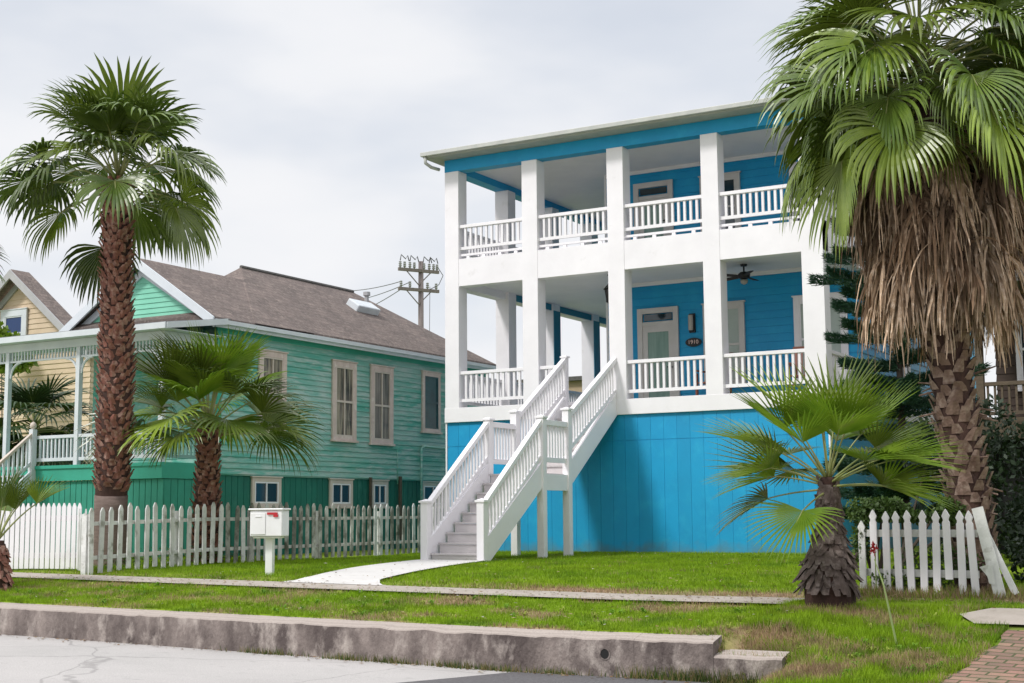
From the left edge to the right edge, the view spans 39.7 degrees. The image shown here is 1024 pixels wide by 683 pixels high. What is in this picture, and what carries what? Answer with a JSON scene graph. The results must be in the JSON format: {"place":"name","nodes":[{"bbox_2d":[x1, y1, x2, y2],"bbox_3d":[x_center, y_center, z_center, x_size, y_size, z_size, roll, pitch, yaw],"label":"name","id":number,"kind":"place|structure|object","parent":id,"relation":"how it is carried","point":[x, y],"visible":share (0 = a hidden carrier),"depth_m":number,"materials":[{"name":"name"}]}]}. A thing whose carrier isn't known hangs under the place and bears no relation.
{"place":"outdoors","nodes":[
{"label":"outdoors","id":0,"kind":"place"},
{"bbox_2d":[0,634,528,682],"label":"street","id":1,"kind":"structure","parent":0,"point":[27,659],"depth_m":14.84,"materials":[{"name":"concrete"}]},
{"bbox_2d":[220,645,769,682],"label":"gutter weeds","id":2,"kind":"object","parent":1,"relation":"on","point":[700,677],"visible":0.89,"depth_m":13.98,"materials":[{"name":"green plant"}]},
{"bbox_2d":[400,672,704,682],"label":"asphalt patch","id":3,"kind":"object","parent":1,"relation":"on","point":[517,677],"visible":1,"depth_m":13.78,"materials":[{"name":"grey asphalt"}]},
{"bbox_2d":[10,572,804,603],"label":"sidewalk","id":4,"kind":"structure","parent":0,"point":[735,599],"depth_m":18.28,"materials":[{"name":"concrete"}]},
{"bbox_2d":[0,544,1023,682],"bbox_3d":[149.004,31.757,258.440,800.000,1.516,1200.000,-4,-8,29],"label":"ground","id":5,"kind":"structure","parent":0,"point":[728,644],"depth_m":17.23,"materials":[{"name":"green plant"}]},
{"bbox_2d":[0,245,10,285],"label":"palm tree","id":6,"kind":"object","parent":5,"relation":"on","point":[1,255],"visible":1,"depth_m":27.06,"materials":[{"name":"green plant"}]},
{"bbox_2d":[0,422,36,490],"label":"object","id":7,"kind":"structure","parent":5,"relation":"on","point":[30,440],"depth_m":30.43,"materials":[{"name":"white paint"}]},
{"bbox_2d":[0,321,38,417],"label":"garden tree","id":8,"kind":"object","parent":5,"relation":"on","point":[22,367],"visible":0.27,"depth_m":41.60,"materials":[{"name":"green plant"}]},
{"bbox_2d":[0,462,66,590],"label":"palm tree","id":9,"kind":"object","parent":5,"relation":"on","point":[12,497],"visible":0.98,"depth_m":20.14,"materials":[{"name":"green plant"}]},
{"bbox_2d":[0,503,81,568],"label":"picket fence","id":10,"kind":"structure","parent":5,"relation":"on","point":[36,540],"depth_m":23.10,"materials":[{"name":"white paint"}]},
{"bbox_2d":[0,374,92,482],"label":"palm tree","id":11,"kind":"object","parent":5,"relation":"on","point":[40,398],"visible":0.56,"depth_m":35.33,"materials":[{"name":"green plant"}]},
{"bbox_2d":[0,269,93,481],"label":"gabled house","id":12,"kind":"structure","parent":5,"relation":"on","point":[29,304],"depth_m":43.00,"materials":[{"name":"beige paint"}]},
{"bbox_2d":[0,307,28,335],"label":"window","id":13,"kind":"structure","parent":12,"relation":"in","point":[16,319],"depth_m":43.62,"materials":[{"name":"white paint"}]},
{"bbox_2d":[77,509,86,570],"bbox_3d":[-6.817,3.167,22.580,0.076,1.009,0.720,3,-8,-25],"label":"fence corner","id":14,"kind":"object","parent":5,"relation":"on","point":[79,542],"visible":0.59,"depth_m":22.74,"materials":[{"name":"white paint"}]},
{"bbox_2d":[0,53,225,566],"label":"palm tree","id":15,"kind":"object","parent":5,"relation":"on","point":[128,114],"visible":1,"depth_m":24.27,"materials":[{"name":"green plant"}]},
{"bbox_2d":[12,556,320,574],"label":"yard grass","id":16,"kind":"structure","parent":5,"relation":"on","point":[95,569],"depth_m":23.84,"materials":[{"name":"green plant"}]},
{"bbox_2d":[93,544,277,567],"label":"fence weeds","id":17,"kind":"object","parent":5,"relation":"on","point":[216,552],"visible":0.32,"depth_m":24.83,"materials":[{"name":"green plant"}]},
{"bbox_2d":[75,317,329,563],"bbox_3d":[-5.398,1.862,25.731,4.402,4.642,4.417,-4,-8,29],"label":"palm tree","id":18,"kind":"object","parent":5,"relation":"on","point":[199,371],"visible":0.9,"depth_m":25.58,"materials":[{"name":"green plant"}]},
{"bbox_2d":[0,257,495,557],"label":"wooden cottage","id":19,"kind":"structure","parent":5,"relation":"on","point":[368,373],"depth_m":33.01,"materials":[{"name":"green wood"}]},
{"bbox_2d":[249,476,283,507],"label":"window","id":20,"kind":"structure","parent":19,"relation":"in","point":[264,489],"depth_m":31.54,"materials":[{"name":"beige paint"}]},
{"bbox_2d":[257,349,288,436],"bbox_3d":[-5.377,1.165,31.887,0.085,1.940,1.050,-4,-8,29],"label":"window","id":21,"kind":"structure","parent":19,"relation":"in","point":[274,361],"depth_m":32.02,"materials":[{"name":"paint"}]},
{"bbox_2d":[328,478,354,507],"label":"window","id":22,"kind":"structure","parent":19,"relation":"in","point":[340,490],"depth_m":33.92,"materials":[{"name":"beige paint"}]},
{"bbox_2d":[330,359,358,442],"bbox_3d":[-4.033,1.445,34.218,0.085,1.970,1.040,-4,-8,29],"label":"window","id":23,"kind":"structure","parent":19,"relation":"in","point":[344,373],"depth_m":34.22,"materials":[{"name":"paint"}]},
{"bbox_2d":[372,479,389,507],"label":"window","id":24,"kind":"structure","parent":19,"relation":"in","point":[379,487],"depth_m":35.32,"materials":[{"name":"beige paint"}]},
{"bbox_2d":[369,364,395,445],"bbox_3d":[-3.251,1.604,35.576,0.085,2.010,1.050,-4,-8,29],"label":"window","id":25,"kind":"structure","parent":19,"relation":"in","point":[381,377],"depth_m":35.58,"materials":[{"name":"paint"}]},
{"bbox_2d":[421,370,442,434],"bbox_3d":[-2.125,1.616,37.560,0.085,1.650,0.950,-4,-8,29],"label":"window","id":26,"kind":"structure","parent":19,"relation":"in","point":[430,380],"depth_m":37.55,"materials":[{"name":"paint"}]},
{"bbox_2d":[423,481,443,507],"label":"window","id":27,"kind":"structure","parent":19,"relation":"in","point":[428,486],"depth_m":37.29,"materials":[{"name":"beige paint"}]},
{"bbox_2d":[80,502,433,574],"bbox_3d":[-4.273,3.708,27.141,0.274,1.266,11.235,-4,-8,25],"label":"picket fence","id":28,"kind":"object","parent":5,"relation":"on","point":[175,551],"visible":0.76,"depth_m":25.33,"materials":[{"name":"white paint"}]},
{"bbox_2d":[248,508,290,574],"bbox_3d":[-3.685,3.090,21.529,0.560,1.104,0.365,-2,-7,11],"label":"mailbox","id":29,"kind":"object","parent":5,"relation":"on","point":[270,525],"visible":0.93,"depth_m":21.43,"materials":[{"name":"white plastic"}]},
{"bbox_2d":[250,513,265,533],"bbox_3d":[-3.840,2.754,21.426,0.235,0.320,0.020,-2,-7,11],"label":"mailbox door","id":30,"kind":"structure","parent":29,"relation":"in","point":[257,519],"depth_m":21.43,"materials":[{"name":"white metal"}]},
{"bbox_2d":[284,559,484,584],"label":"front walk","id":31,"kind":"structure","parent":5,"relation":"on","point":[375,573],"depth_m":21.52,"materials":[{"name":"concrete"}]},
{"bbox_2d":[0,602,789,682],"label":"curb","id":32,"kind":"structure","parent":5,"relation":"on","point":[595,653],"depth_m":15.34,"materials":[{"name":"concrete"}]},
{"bbox_2d":[398,254,442,330],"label":"utility pole","id":33,"kind":"object","parent":5,"relation":"on","point":[420,289],"visible":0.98,"depth_m":72.44,"materials":[{"name":"grey wood"}]},
{"bbox_2d":[354,281,399,290],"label":"overhead wire","id":34,"kind":"object","parent":33,"relation":"attached to","point":[376,287],"visible":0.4,"depth_m":78.20,"materials":[{"name":"grey metal"}]},
{"bbox_2d":[369,282,408,297],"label":"overhead wire","id":35,"kind":"object","parent":33,"relation":"attached to","point":[387,291],"visible":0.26,"depth_m":78.46,"materials":[{"name":"grey metal"}]},
{"bbox_2d":[15,582,980,682],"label":"weed clumps","id":36,"kind":"object","parent":5,"relation":"on","point":[739,617],"visible":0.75,"depth_m":15.55,"materials":[{"name":"green plant"}]},
{"bbox_2d":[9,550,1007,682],"bbox_3d":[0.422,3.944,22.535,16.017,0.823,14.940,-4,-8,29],"label":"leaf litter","id":37,"kind":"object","parent":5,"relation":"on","point":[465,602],"visible":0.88,"depth_m":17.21,"materials":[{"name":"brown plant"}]},
{"bbox_2d":[419,355,616,561],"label":"staircase","id":38,"kind":"structure","parent":5,"relation":"on","point":[554,450],"depth_m":28.00,"materials":[{"name":"paint"}]},
{"bbox_2d":[93,549,1023,604],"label":"lawn grass","id":39,"kind":"structure","parent":5,"relation":"on","point":[307,567],"depth_m":21.73,"materials":[{"name":"green plant"}]},
{"bbox_2d":[517,376,603,391],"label":"building","id":40,"kind":"structure","parent":5,"relation":"on","point":[575,383],"depth_m":51.77,"materials":[{"name":"beige paint"}]},
{"bbox_2d":[420,91,976,553],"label":"beach house","id":41,"kind":"structure","parent":5,"relation":"on","point":[682,211],"depth_m":31.74,"materials":[{"name":"blue paint"}]},
{"bbox_2d":[604,275,608,303],"bbox_3d":[2.278,-1.207,32.936,0.281,0.700,0.300,-4,-8,29],"label":"hanging lantern","id":42,"kind":"object","parent":41,"relation":"hanging from","point":[606,293],"visible":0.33,"depth_m":32.86,"materials":[{"name":"grey metal"}]},
{"bbox_2d":[633,179,673,238],"bbox_3d":[3.404,-2.874,34.164,1.030,1.990,0.102,-4,-8,29],"label":"door","id":43,"kind":"structure","parent":41,"relation":"in","point":[669,183],"depth_m":34.22,"materials":[{"name":"paint"}]},
{"bbox_2d":[637,306,679,397],"bbox_3d":[3.479,0.402,33.736,1.060,2.440,0.102,-4,-8,29],"label":"door","id":44,"kind":"structure","parent":41,"relation":"in","point":[658,339],"depth_m":33.78,"materials":[{"name":"paint"}]},
{"bbox_2d":[698,171,740,231],"bbox_3d":[4.893,-3.163,33.344,1.080,1.600,0.095,-4,-8,29],"label":"window","id":45,"kind":"structure","parent":41,"relation":"in","point":[731,179],"depth_m":33.24,"materials":[{"name":"paint"}]},
{"bbox_2d":[701,300,746,385],"bbox_3d":[4.928,0.067,32.944,1.100,1.990,0.095,-4,-8,29],"label":"window","id":46,"kind":"structure","parent":41,"relation":"in","point":[736,309],"depth_m":32.84,"materials":[{"name":"glass"}]},
{"bbox_2d":[727,264,773,284],"bbox_3d":[5.221,-1.499,31.737,1.329,0.460,1.299,-4,-8,29],"label":"ceiling fan","id":47,"kind":"object","parent":41,"relation":"hanging from","point":[744,276],"visible":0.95,"depth_m":31.62,"materials":[{"name":"grey metal"}]},
{"bbox_2d":[788,346,804,387],"bbox_3d":[6.198,0.609,30.069,0.640,1.095,0.720,-3,-7,21],"label":"porch chair","id":48,"kind":"object","parent":41,"relation":"on","point":[796,361],"visible":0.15,"depth_m":30.38,"materials":[{"name":"brown wood"}]},
{"bbox_2d":[789,162,833,223],"bbox_3d":[6.902,-3.334,32.207,1.310,1.630,0.095,-4,-8,29],"label":"window","id":49,"kind":"structure","parent":41,"relation":"in","point":[790,170],"depth_m":32.46,"materials":[{"name":"white paint"}]},
{"bbox_2d":[791,292,848,379],"bbox_3d":[6.929,-0.088,31.810,1.310,1.990,0.095,-4,-8,29],"label":"window","id":50,"kind":"structure","parent":41,"relation":"in","point":[798,299],"depth_m":31.96,"materials":[{"name":"grey glass"}]},
{"bbox_2d":[903,346,910,377],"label":"window","id":51,"kind":"structure","parent":41,"relation":"in","point":[908,368],"depth_m":34.83,"materials":[{"name":"grey glass"}]},
{"bbox_2d":[711,627,821,661],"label":"bank grass","id":52,"kind":"structure","parent":5,"relation":"on","point":[767,643],"depth_m":13.66,"materials":[{"name":"green plant"}]},
{"bbox_2d":[697,352,966,609],"bbox_3d":[3.509,1.512,15.459,2.973,2.898,2.707,-4,-8,29],"label":"palm tree","id":53,"kind":"object","parent":5,"relation":"on","point":[827,575],"visible":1,"depth_m":15.13,"materials":[{"name":"green plant"}]},
{"bbox_2d":[729,596,1023,682],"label":"slope grass","id":54,"kind":"structure","parent":5,"relation":"on","point":[940,646],"depth_m":13.41,"materials":[{"name":"green plant"}]},
{"bbox_2d":[874,559,896,643],"bbox_3d":[3.526,2.459,13.331,0.226,0.824,0.047,2,-7,-21],"label":"flower stalk","id":55,"kind":"object","parent":5,"relation":"on","point":[893,629],"visible":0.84,"depth_m":13.32,"materials":[{"name":"green plant"}]},
{"bbox_2d":[870,541,878,585],"bbox_3d":[4.254,2.653,16.659,0.104,0.632,0.129,-4,-8,29],"label":"red flower","id":56,"kind":"object","parent":55,"relation":"attached to","point":[873,547],"visible":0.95,"depth_m":16.67,"materials":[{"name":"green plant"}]},
{"bbox_2d":[749,0,1023,591],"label":"palm tree","id":57,"kind":"object","parent":5,"relation":"on","point":[926,169],"visible":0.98,"depth_m":16.31,"materials":[{"name":"green plant"}]},
{"bbox_2d":[806,216,992,556],"bbox_3d":[6.572,0.348,24.242,3.038,7.092,2.997,-4,-8,29],"label":"norfolk pine","id":58,"kind":"object","parent":5,"relation":"on","point":[915,404],"visible":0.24,"depth_m":24.04,"materials":[{"name":"green plant"}]},
{"bbox_2d":[857,509,979,596],"bbox_3d":[4.719,2.458,16.486,1.481,1.011,0.086,-7,-9,41],"label":"garden fence","id":59,"kind":"object","parent":5,"relation":"on","point":[935,533],"visible":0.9,"depth_m":16.42,"materials":[{"name":"white paint"}]},
{"bbox_2d":[845,493,984,590],"bbox_3d":[4.734,2.393,16.736,1.650,1.218,0.493,-4,-8,29],"label":"hedge","id":60,"kind":"object","parent":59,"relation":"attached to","point":[877,505],"visible":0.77,"depth_m":16.83,"materials":[{"name":"green plant"}]},
{"bbox_2d":[858,570,1023,600],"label":"shade grass","id":61,"kind":"structure","parent":5,"relation":"on","point":[949,590],"depth_m":16.10,"materials":[{"name":"green plant"}]},
{"bbox_2d":[894,393,1023,565],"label":"shrub","id":62,"kind":"object","parent":5,"relation":"on","point":[1000,465],"visible":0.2,"depth_m":22.31,"materials":[{"name":"green plant"}]},
{"bbox_2d":[941,630,1023,682],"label":"brick apron","id":63,"kind":"object","parent":5,"relation":"on","point":[1002,661],"visible":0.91,"depth_m":12.22,"materials":[{"name":"brown brick"}]},
{"bbox_2d":[972,506,1018,596],"bbox_3d":[5.413,2.383,15.884,0.464,1.069,0.185,-4,-8,29],"label":"leaning board","id":64,"kind":"object","parent":5,"relation":"on","point":[994,562],"visible":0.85,"depth_m":15.86,"materials":[{"name":"white paint"}]},
{"bbox_2d":[974,174,1023,553],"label":"raised bungalow","id":65,"kind":"object","parent":5,"relation":"on","point":[1009,383],"visible":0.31,"depth_m":27.25,"materials":[{"name":"brown"}]},
{"bbox_2d":[1014,318,1023,391],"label":"window","id":66,"kind":"structure","parent":65,"relation":"in","point":[1020,368],"depth_m":28.16,"materials":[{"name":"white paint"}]},
{"bbox_2d":[991,482,1023,584],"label":"shrub","id":67,"kind":"object","parent":5,"relation":"on","point":[1017,546],"visible":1,"depth_m":18.09,"materials":[{"name":"green plant"}]},
{"bbox_2d":[998,488,1023,557],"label":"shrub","id":68,"kind":"object","parent":5,"relation":"on","point":[1012,538],"visible":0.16,"depth_m":22.24,"materials":[{"name":"green plant"}]},
{"bbox_2d":[0,0,1023,417],"label":"sky","id":69,"kind":"structure","parent":0,"point":[319,116],"materials":[{"name":"white"}]},
{"bbox_2d":[695,352,732,394],"bbox_3d":[4.482,0.784,31.384,0.640,1.095,0.720,-7,-9,41],"label":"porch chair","id":70,"kind":"object","parent":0,"point":[696,391],"visible":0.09,"depth_m":31.30,"materials":[{"name":"brown wood"}]},
{"bbox_2d":[960,608,1023,624],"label":"sidewalk slab","id":71,"kind":"structure","parent":0,"point":[1002,615],"depth_m":14.05,"materials":[{"name":"concrete"}]}
]}

